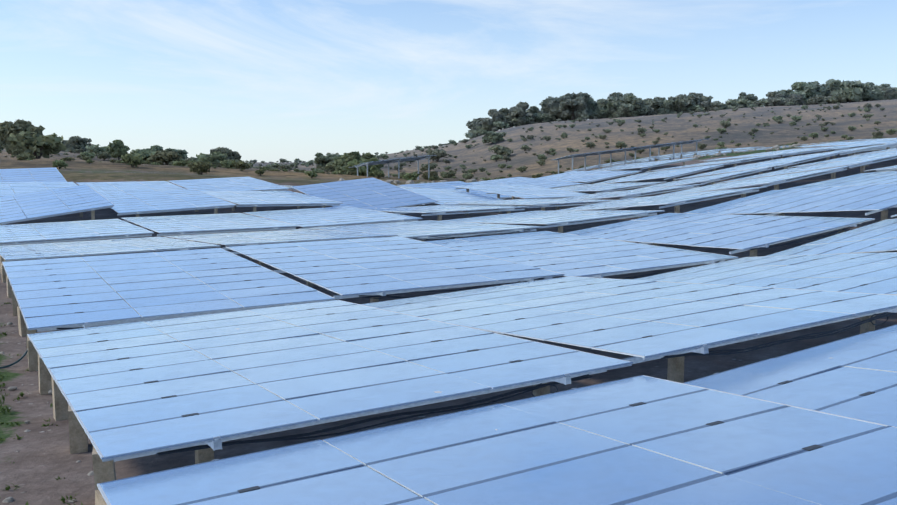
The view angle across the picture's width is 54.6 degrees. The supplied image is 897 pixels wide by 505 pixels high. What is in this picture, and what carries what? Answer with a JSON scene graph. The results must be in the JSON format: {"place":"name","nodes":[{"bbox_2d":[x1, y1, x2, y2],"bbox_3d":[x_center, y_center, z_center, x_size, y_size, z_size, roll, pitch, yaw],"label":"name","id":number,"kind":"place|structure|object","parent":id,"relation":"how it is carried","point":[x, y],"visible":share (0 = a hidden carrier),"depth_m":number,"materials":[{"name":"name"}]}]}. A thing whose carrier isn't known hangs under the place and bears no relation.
{"place":"outdoors","nodes":[
{"label":"outdoors","id":0,"kind":"place"},
{"bbox_2d":[0,174,717,504],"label":"weedy grass","id":1,"kind":"structure","parent":0,"point":[63,499],"depth_m":6.87,"materials":[{"name":"green plant"}]},
{"bbox_2d":[0,99,896,504],"bbox_3d":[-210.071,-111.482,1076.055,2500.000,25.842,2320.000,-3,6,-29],"label":"terrain","id":2,"kind":"structure","parent":0,"point":[38,459],"depth_m":26.93,"materials":[{"name":"brown soil"}]},
{"bbox_2d":[0,139,10,148],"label":"tree","id":3,"kind":"object","parent":2,"relation":"on","point":[3,145],"visible":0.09,"depth_m":113.38,"materials":[{"name":"green plant"}]},
{"bbox_2d":[0,348,27,368],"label":"cable","id":4,"kind":"object","parent":2,"relation":"on","point":[18,360],"visible":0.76,"depth_m":9.41,"materials":[{"name":"black rubber"}]},
{"bbox_2d":[0,119,44,154],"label":"tree","id":5,"kind":"object","parent":2,"relation":"on","point":[7,128],"visible":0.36,"depth_m":97.01,"materials":[{"name":"green plant"}]},
{"bbox_2d":[16,154,30,159],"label":"bush","id":6,"kind":"object","parent":2,"relation":"on","point":[21,157],"visible":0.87,"depth_m":70.28,"materials":[{"name":"green plant"}]},
{"bbox_2d":[20,152,35,159],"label":"bush","id":7,"kind":"object","parent":2,"relation":"on","point":[32,157],"visible":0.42,"depth_m":77.76,"materials":[{"name":"green plant"}]},
{"bbox_2d":[7,130,65,158],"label":"tree","id":8,"kind":"object","parent":2,"relation":"on","point":[46,146],"visible":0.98,"depth_m":83.14,"materials":[{"name":"green plant"}]},
{"bbox_2d":[52,160,68,168],"bbox_3d":[-22.265,-5.032,49.730,0.893,0.587,0.935,3,6,25],"label":"bush","id":9,"kind":"object","parent":2,"relation":"on","point":[60,164],"visible":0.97,"depth_m":49.56,"materials":[{"name":"green plant"}]},
{"bbox_2d":[60,157,74,160],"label":"bush","id":10,"kind":"object","parent":2,"relation":"on","point":[67,159],"visible":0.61,"depth_m":62.64,"materials":[{"name":"green plant"}]},
{"bbox_2d":[61,136,91,152],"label":"tree","id":11,"kind":"object","parent":2,"relation":"on","point":[72,143],"visible":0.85,"depth_m":148.78,"materials":[{"name":"green plant"}]},
{"bbox_2d":[80,152,94,158],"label":"bush","id":12,"kind":"object","parent":2,"relation":"on","point":[84,154],"visible":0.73,"depth_m":95.93,"materials":[{"name":"green plant"}]},
{"bbox_2d":[86,144,109,153],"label":"bush","id":13,"kind":"object","parent":2,"relation":"on","point":[95,149],"visible":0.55,"depth_m":140.29,"materials":[{"name":"green plant"}]},
{"bbox_2d":[97,151,111,159],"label":"bush","id":14,"kind":"object","parent":2,"relation":"on","point":[103,155],"visible":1,"depth_m":103.84,"materials":[{"name":"green plant"}]},
{"bbox_2d":[106,139,129,159],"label":"tree","id":15,"kind":"object","parent":2,"relation":"on","point":[116,148],"visible":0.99,"depth_m":106.10,"materials":[{"name":"green plant"}]},
{"bbox_2d":[121,154,143,166],"bbox_3d":[-19.316,-5.615,53.314,1.436,0.901,1.372,3,6,27],"label":"bush","id":16,"kind":"object","parent":2,"relation":"on","point":[132,160],"visible":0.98,"depth_m":53.03,"materials":[{"name":"green plant"}]},
{"bbox_2d":[130,149,155,160],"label":"bush","id":17,"kind":"object","parent":2,"relation":"on","point":[145,154],"visible":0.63,"depth_m":100.03,"materials":[{"name":"green plant"}]},
{"bbox_2d":[143,145,162,151],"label":"tree","id":18,"kind":"object","parent":2,"relation":"on","point":[155,148],"visible":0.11,"depth_m":141.40,"materials":[{"name":"green plant"}]},
{"bbox_2d":[146,150,181,164],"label":"bush","id":19,"kind":"object","parent":2,"relation":"on","point":[166,157],"visible":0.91,"depth_m":75.17,"materials":[{"name":"green plant"}]},
{"bbox_2d":[165,148,187,159],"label":"tree","id":20,"kind":"object","parent":2,"relation":"on","point":[183,154],"visible":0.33,"depth_m":166.07,"materials":[{"name":"green plant"}]},
{"bbox_2d":[172,160,187,166],"bbox_3d":[-19.432,-6.339,62.742,1.121,0.703,1.071,5,8,44],"label":"bush","id":21,"kind":"object","parent":2,"relation":"on","point":[183,163],"visible":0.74,"depth_m":62.57,"materials":[{"name":"green plant"}]},
{"bbox_2d":[189,161,210,174],"bbox_3d":[-14.459,-4.886,50.635,1.284,0.844,1.344,-1,6,-12],"label":"bush","id":22,"kind":"object","parent":2,"relation":"on","point":[201,167],"visible":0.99,"depth_m":50.37,"materials":[{"name":"green plant"}]},
{"bbox_2d":[196,151,227,165],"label":"bush","id":23,"kind":"object","parent":2,"relation":"on","point":[214,158],"visible":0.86,"depth_m":108.43,"materials":[{"name":"green plant"}]},
{"bbox_2d":[210,147,240,162],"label":"tree","id":24,"kind":"object","parent":2,"relation":"on","point":[233,155],"visible":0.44,"depth_m":121.77,"materials":[{"name":"green plant"}]},
{"bbox_2d":[220,160,235,168],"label":"bush","id":25,"kind":"object","parent":2,"relation":"on","point":[227,164],"visible":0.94,"depth_m":68.16,"materials":[{"name":"green plant"}]},
{"bbox_2d":[233,160,250,169],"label":"bush","id":26,"kind":"object","parent":2,"relation":"on","point":[240,164],"visible":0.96,"depth_m":67.71,"materials":[{"name":"green plant"}]},
{"bbox_2d":[255,169,265,175],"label":"bush","id":27,"kind":"object","parent":2,"relation":"on","point":[260,171],"visible":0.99,"depth_m":53.64,"materials":[{"name":"green plant"}]},
{"bbox_2d":[279,164,292,170],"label":"bush","id":28,"kind":"object","parent":2,"relation":"on","point":[285,166],"visible":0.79,"depth_m":123.20,"materials":[{"name":"green plant"}]},
{"bbox_2d":[305,171,317,177],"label":"bush","id":29,"kind":"object","parent":2,"relation":"on","point":[311,174],"visible":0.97,"depth_m":53.53,"materials":[{"name":"green plant"}]},
{"bbox_2d":[314,152,334,168],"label":"tree","id":30,"kind":"object","parent":2,"relation":"on","point":[321,160],"visible":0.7,"depth_m":127.31,"materials":[{"name":"green plant"}]},
{"bbox_2d":[322,160,336,173],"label":"bush","id":31,"kind":"object","parent":2,"relation":"on","point":[329,167],"visible":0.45,"depth_m":110.23,"materials":[{"name":"green plant"}]},
{"bbox_2d":[332,151,375,175],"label":"tree","id":32,"kind":"object","parent":2,"relation":"on","point":[343,160],"visible":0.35,"depth_m":80.50,"materials":[{"name":"green plant"}]},
{"bbox_2d":[343,157,383,176],"bbox_3d":[-6.187,-6.203,64.516,3.238,1.761,3.094,-3,6,-25],"label":"bush","id":33,"kind":"object","parent":2,"relation":"on","point":[362,170],"visible":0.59,"depth_m":63.99,"materials":[{"name":"green plant"}]},
{"bbox_2d":[372,170,384,177],"bbox_3d":[-4.583,-5.139,57.167,0.853,0.561,0.893,-5,7,-39],"label":"bush","id":34,"kind":"object","parent":2,"relation":"on","point":[378,174],"visible":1,"depth_m":57.07,"materials":[{"name":"green plant"}]},
{"bbox_2d":[349,155,435,179],"bbox_3d":[-3.778,-5.784,59.562,6.056,1.825,2.154,-3,6,-29],"label":"steel rack","id":35,"kind":"object","parent":2,"relation":"on","point":[390,161],"visible":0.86,"depth_m":59.70,"materials":[{"name":"grey metal"}]},
{"bbox_2d":[358,155,429,165],"bbox_3d":[-3.782,-6.269,59.520,4.948,0.784,2.105,-3,6,-29],"label":"rack back sheet","id":36,"kind":"object","parent":35,"relation":"attached to","point":[385,161],"visible":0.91,"depth_m":59.41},
{"bbox_2d":[402,172,419,179],"bbox_3d":[-2.374,-4.699,54.169,1.052,0.691,1.101,-3,6,-25],"label":"bush","id":37,"kind":"object","parent":2,"relation":"on","point":[413,176],"visible":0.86,"depth_m":53.93,"materials":[{"name":"green plant"}]},
{"bbox_2d":[420,163,437,170],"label":"bush","id":38,"kind":"object","parent":2,"relation":"on","point":[432,166],"visible":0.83,"depth_m":122.58,"materials":[{"name":"green plant"}]},
{"bbox_2d":[421,171,438,179],"bbox_3d":[-1.336,-5.504,62.966,1.291,0.810,1.233,-1,6,-9],"label":"bush","id":39,"kind":"object","parent":2,"relation":"on","point":[433,173],"visible":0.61,"depth_m":62.84,"materials":[{"name":"green plant"}]},
{"bbox_2d":[0,140,866,502],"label":"rocks","id":40,"kind":"object","parent":2,"relation":"on","point":[12,388],"visible":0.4,"depth_m":48.20,"materials":[{"name":"stone"}]},
{"bbox_2d":[426,149,448,161],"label":"bush","id":41,"kind":"object","parent":2,"relation":"on","point":[441,153],"visible":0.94,"depth_m":140.94,"materials":[{"name":"green plant"}]},
{"bbox_2d":[0,141,889,504],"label":"support posts","id":42,"kind":"object","parent":2,"relation":"on","point":[78,443],"visible":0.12,"depth_m":6.96,"materials":[{"name":"metal"}]},
{"bbox_2d":[0,138,896,465],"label":"table rails","id":43,"kind":"object","parent":42,"relation":"on","point":[214,444],"visible":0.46,"depth_m":19.21,"materials":[{"name":"silver metal"}]},
{"bbox_2d":[0,138,896,504],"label":"solar panels","id":44,"kind":"object","parent":43,"relation":"on","point":[858,470],"visible":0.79,"depth_m":7.88,"materials":[{"name":"blue glass"}]},
{"bbox_2d":[0,138,896,504],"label":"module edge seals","id":45,"kind":"object","parent":44,"relation":"attached to","point":[748,466],"visible":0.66,"depth_m":8.52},
{"bbox_2d":[1,141,896,492],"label":"panel clamps","id":46,"kind":"object","parent":43,"relation":"on","point":[811,447],"visible":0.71,"depth_m":10.36,"materials":[{"name":"grey metal"}]},
{"bbox_2d":[56,207,896,455],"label":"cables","id":47,"kind":"object","parent":43,"relation":"attached to","point":[525,390],"visible":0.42,"depth_m":6.03,"materials":[{"name":"black plastic"}]},
{"bbox_2d":[440,170,455,177],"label":"bush","id":48,"kind":"object","parent":2,"relation":"on","point":[450,174],"visible":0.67,"depth_m":91.93,"materials":[{"name":"green plant"}]},
{"bbox_2d":[464,133,475,137],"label":"bush","id":49,"kind":"object","parent":2,"relation":"on","point":[468,135],"visible":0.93,"depth_m":201.32,"materials":[{"name":"green plant"}]},
{"bbox_2d":[466,118,482,136],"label":"crest tree","id":50,"kind":"object","parent":2,"relation":"on","point":[473,124],"visible":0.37,"depth_m":209.80,"materials":[{"name":"green plant"}]},
{"bbox_2d":[480,130,503,143],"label":"bush","id":51,"kind":"object","parent":2,"relation":"on","point":[491,136],"visible":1,"depth_m":156.25,"materials":[{"name":"green plant"}]},
{"bbox_2d":[481,109,508,130],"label":"crest tree","id":52,"kind":"object","parent":2,"relation":"on","point":[495,114],"visible":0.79,"depth_m":203.19,"materials":[{"name":"green plant"}]},
{"bbox_2d":[490,154,502,161],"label":"bush","id":53,"kind":"object","parent":2,"relation":"on","point":[495,157],"visible":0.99,"depth_m":125.12,"materials":[{"name":"green plant"}]},
{"bbox_2d":[488,145,512,155],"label":"bush","id":54,"kind":"object","parent":2,"relation":"on","point":[501,150],"visible":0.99,"depth_m":127.34,"materials":[{"name":"green plant"}]},
{"bbox_2d":[492,121,509,129],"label":"bush","id":55,"kind":"object","parent":2,"relation":"on","point":[501,125],"visible":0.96,"depth_m":201.41,"materials":[{"name":"green plant"}]},
{"bbox_2d":[494,108,516,126],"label":"crest tree","id":56,"kind":"object","parent":2,"relation":"on","point":[504,112],"visible":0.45,"depth_m":203.12,"materials":[{"name":"green plant"}]},
{"bbox_2d":[508,118,521,126],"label":"bush","id":57,"kind":"object","parent":2,"relation":"on","point":[513,122],"visible":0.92,"depth_m":202.06,"materials":[{"name":"green plant"}]},
{"bbox_2d":[506,101,534,125],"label":"crest tree","id":58,"kind":"object","parent":2,"relation":"on","point":[519,109],"visible":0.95,"depth_m":201.84,"materials":[{"name":"green plant"}]},
{"bbox_2d":[517,166,527,171],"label":"bush","id":59,"kind":"object","parent":2,"relation":"on","point":[521,169],"visible":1,"depth_m":95.66,"materials":[{"name":"green plant"}]},
{"bbox_2d":[525,106,540,123],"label":"crest tree","id":60,"kind":"object","parent":2,"relation":"on","point":[534,109],"visible":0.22,"depth_m":205.94,"materials":[{"name":"green plant"}]},
{"bbox_2d":[536,114,550,122],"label":"bush","id":61,"kind":"object","parent":2,"relation":"on","point":[541,118],"visible":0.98,"depth_m":202.59,"materials":[{"name":"green plant"}]},
{"bbox_2d":[540,113,555,120],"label":"bush","id":62,"kind":"object","parent":2,"relation":"on","point":[551,117],"visible":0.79,"depth_m":203.11,"materials":[{"name":"green plant"}]},
{"bbox_2d":[540,92,591,120],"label":"crest tree","id":63,"kind":"object","parent":2,"relation":"on","point":[552,105],"visible":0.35,"depth_m":203.78,"materials":[{"name":"green plant"}]},
{"bbox_2d":[558,95,588,119],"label":"crest tree","id":64,"kind":"object","parent":2,"relation":"on","point":[568,107],"visible":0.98,"depth_m":196.79,"materials":[{"name":"green plant"}]},
{"bbox_2d":[585,142,595,147],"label":"bush","id":65,"kind":"object","parent":2,"relation":"on","point":[590,144],"visible":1,"depth_m":119.46,"materials":[{"name":"green plant"}]},
{"bbox_2d":[586,100,596,112],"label":"crest tree","id":66,"kind":"object","parent":2,"relation":"on","point":[591,103],"visible":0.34,"depth_m":206.78,"materials":[{"name":"green plant"}]},
{"bbox_2d":[588,112,599,118],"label":"bush","id":67,"kind":"object","parent":2,"relation":"on","point":[593,114],"visible":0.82,"depth_m":203.83,"materials":[{"name":"green plant"}]},
{"bbox_2d":[593,108,608,118],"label":"bush","id":68,"kind":"object","parent":2,"relation":"on","point":[603,112],"visible":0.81,"depth_m":203.68,"materials":[{"name":"green plant"}]},
{"bbox_2d":[594,99,611,115],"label":"crest tree","id":69,"kind":"object","parent":2,"relation":"on","point":[608,112],"visible":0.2,"depth_m":204.10,"materials":[{"name":"green plant"}]},
{"bbox_2d":[596,98,624,118],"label":"crest tree","id":70,"kind":"object","parent":2,"relation":"on","point":[605,104],"visible":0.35,"depth_m":202.94,"materials":[{"name":"green plant"}]},
{"bbox_2d":[607,92,622,114],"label":"crest tree","id":71,"kind":"object","parent":2,"relation":"on","point":[614,94],"visible":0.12,"depth_m":204.82,"materials":[{"name":"green plant"}]},
{"bbox_2d":[612,109,626,117],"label":"bush","id":72,"kind":"object","parent":2,"relation":"on","point":[620,113],"visible":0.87,"depth_m":200.23,"materials":[{"name":"green plant"}]},
{"bbox_2d":[607,92,632,103],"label":"crest tree","id":73,"kind":"object","parent":2,"relation":"on","point":[616,98],"visible":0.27,"depth_m":203.09,"materials":[{"name":"green plant"}]},
{"bbox_2d":[615,141,626,148],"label":"bush","id":74,"kind":"object","parent":2,"relation":"on","point":[621,145],"visible":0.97,"depth_m":112.34,"materials":[{"name":"green plant"}]},
{"bbox_2d":[551,139,707,173],"bbox_3d":[13.192,-6.720,61.732,13.934,2.925,1.884,-4,7,-33],"label":"steel rack","id":75,"kind":"object","parent":2,"relation":"on","point":[631,149],"visible":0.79,"depth_m":61.44,"materials":[{"name":"grey metal"}]},
{"bbox_2d":[554,139,703,159],"bbox_3d":[13.186,-7.356,61.675,13.350,1.633,1.834,-4,7,-33],"label":"rack back sheet","id":76,"kind":"object","parent":75,"relation":"attached to","point":[611,151],"visible":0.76,"depth_m":61.11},
{"bbox_2d":[617,95,649,116],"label":"crest tree","id":77,"kind":"object","parent":2,"relation":"on","point":[637,106],"visible":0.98,"depth_m":198.50,"materials":[{"name":"green plant"}]},
{"bbox_2d":[637,127,646,132],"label":"bush","id":78,"kind":"object","parent":2,"relation":"on","point":[641,130],"visible":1,"depth_m":134.65,"materials":[{"name":"green plant"}]},
{"bbox_2d":[639,106,658,115],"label":"bush","id":79,"kind":"object","parent":2,"relation":"on","point":[653,110],"visible":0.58,"depth_m":199.66,"materials":[{"name":"green plant"}]},
{"bbox_2d":[644,97,676,114],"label":"crest tree","id":80,"kind":"object","parent":2,"relation":"on","point":[663,105],"visible":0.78,"depth_m":199.98,"materials":[{"name":"green plant"}]},
{"bbox_2d":[668,95,695,112],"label":"crest tree","id":81,"kind":"object","parent":2,"relation":"on","point":[681,101],"visible":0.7,"depth_m":200.11,"materials":[{"name":"green plant"}]},
{"bbox_2d":[675,93,712,104],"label":"crest tree","id":82,"kind":"object","parent":2,"relation":"on","point":[697,97],"visible":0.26,"depth_m":202.15,"materials":[{"name":"green plant"}]},
{"bbox_2d":[688,104,704,111],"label":"bush","id":83,"kind":"object","parent":2,"relation":"on","point":[694,107],"visible":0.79,"depth_m":199.28,"materials":[{"name":"green plant"}]},
{"bbox_2d":[698,100,716,110],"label":"bush","id":84,"kind":"object","parent":2,"relation":"on","point":[703,104],"visible":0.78,"depth_m":200.32,"materials":[{"name":"green plant"}]},
{"bbox_2d":[705,101,724,110],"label":"bush","id":85,"kind":"object","parent":2,"relation":"on","point":[719,104],"visible":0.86,"depth_m":199.75,"materials":[{"name":"green plant"}]},
{"bbox_2d":[716,128,726,133],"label":"bush","id":86,"kind":"object","parent":2,"relation":"on","point":[722,131],"visible":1,"depth_m":127.89,"materials":[{"name":"green plant"}]},
{"bbox_2d":[719,122,730,127],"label":"bush","id":87,"kind":"object","parent":2,"relation":"on","point":[725,124],"visible":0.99,"depth_m":135.48,"materials":[{"name":"green plant"}]},
{"bbox_2d":[725,99,742,107],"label":"bush","id":88,"kind":"object","parent":2,"relation":"on","point":[734,102],"visible":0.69,"depth_m":201.15,"materials":[{"name":"green plant"}]},
{"bbox_2d":[737,98,753,107],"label":"bush","id":89,"kind":"object","parent":2,"relation":"on","point":[744,101],"visible":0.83,"depth_m":201.03,"materials":[{"name":"green plant"}]},
{"bbox_2d":[738,92,757,101],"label":"crest tree","id":90,"kind":"object","parent":2,"relation":"on","point":[751,97],"visible":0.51,"depth_m":203.58,"materials":[{"name":"green plant"}]},
{"bbox_2d":[758,98,772,106],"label":"bush","id":91,"kind":"object","parent":2,"relation":"on","point":[762,101],"visible":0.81,"depth_m":200.48,"materials":[{"name":"green plant"}]},
{"bbox_2d":[765,92,783,99],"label":"crest tree","id":92,"kind":"object","parent":2,"relation":"on","point":[773,94],"visible":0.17,"depth_m":202.45,"materials":[{"name":"green plant"}]},
{"bbox_2d":[767,97,785,105],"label":"bush","id":93,"kind":"object","parent":2,"relation":"on","point":[776,101],"visible":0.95,"depth_m":198.15,"materials":[{"name":"green plant"}]},
{"bbox_2d":[766,89,792,105],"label":"crest tree","id":94,"kind":"object","parent":2,"relation":"on","point":[785,93],"visible":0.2,"depth_m":206.51,"materials":[{"name":"green plant"}]},
{"bbox_2d":[786,98,798,104],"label":"bush","id":95,"kind":"object","parent":2,"relation":"on","point":[794,101],"visible":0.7,"depth_m":197.88,"materials":[{"name":"green plant"}]},
{"bbox_2d":[785,94,803,104],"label":"tree","id":96,"kind":"object","parent":2,"relation":"on","point":[798,98],"visible":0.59,"depth_m":198.92,"materials":[{"name":"green plant"}]},
{"bbox_2d":[791,115,801,121],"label":"bush","id":97,"kind":"object","parent":2,"relation":"on","point":[795,118],"visible":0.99,"depth_m":142.67,"materials":[{"name":"green plant"}]},
{"bbox_2d":[791,81,820,104],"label":"crest tree","id":98,"kind":"object","parent":2,"relation":"on","point":[805,90],"visible":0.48,"depth_m":203.99,"materials":[{"name":"green plant"}]},
{"bbox_2d":[808,132,818,138],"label":"bush","id":99,"kind":"object","parent":2,"relation":"on","point":[814,135],"visible":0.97,"depth_m":108.62,"materials":[{"name":"green plant"}]},
{"bbox_2d":[806,94,825,104],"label":"bush","id":100,"kind":"object","parent":2,"relation":"on","point":[816,99],"visible":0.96,"depth_m":198.18,"materials":[{"name":"green plant"}]},
{"bbox_2d":[807,79,835,96],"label":"crest tree","id":101,"kind":"object","parent":2,"relation":"on","point":[824,90],"visible":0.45,"depth_m":210.34,"materials":[{"name":"green plant"}]},
{"bbox_2d":[827,80,872,103],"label":"crest tree","id":102,"kind":"object","parent":2,"relation":"on","point":[848,90],"visible":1,"depth_m":193.24,"materials":[{"name":"green plant"}]},
{"bbox_2d":[861,89,885,100],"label":"tree","id":103,"kind":"object","parent":2,"relation":"on","point":[877,92],"visible":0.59,"depth_m":195.85,"materials":[{"name":"green plant"}]},
{"bbox_2d":[871,131,882,136],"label":"bush","id":104,"kind":"object","parent":2,"relation":"on","point":[876,134],"visible":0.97,"depth_m":103.07,"materials":[{"name":"green plant"}]},
{"bbox_2d":[866,82,891,90],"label":"crest tree","id":105,"kind":"object","parent":2,"relation":"on","point":[873,86],"visible":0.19,"depth_m":213.77,"materials":[{"name":"green plant"}]},
{"bbox_2d":[877,87,896,100],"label":"crest tree","id":106,"kind":"object","parent":2,"relation":"on","point":[891,94],"visible":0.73,"depth_m":196.38,"materials":[{"name":"green plant"}]},
{"bbox_2d":[885,128,896,134],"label":"bush","id":107,"kind":"object","parent":2,"relation":"on","point":[888,131],"visible":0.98,"depth_m":107.45,"materials":[{"name":"green plant"}]},
{"bbox_2d":[0,0,896,162],"label":"sky","id":108,"kind":"structure","parent":0,"point":[268,81],"materials":[{"name":"blue"}]},
{"bbox_2d":[2,138,896,504],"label":"table edge trims","id":109,"kind":"object","parent":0,"point":[490,330],"visible":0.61,"depth_m":10.31,"materials":[{"name":"silver metal"}]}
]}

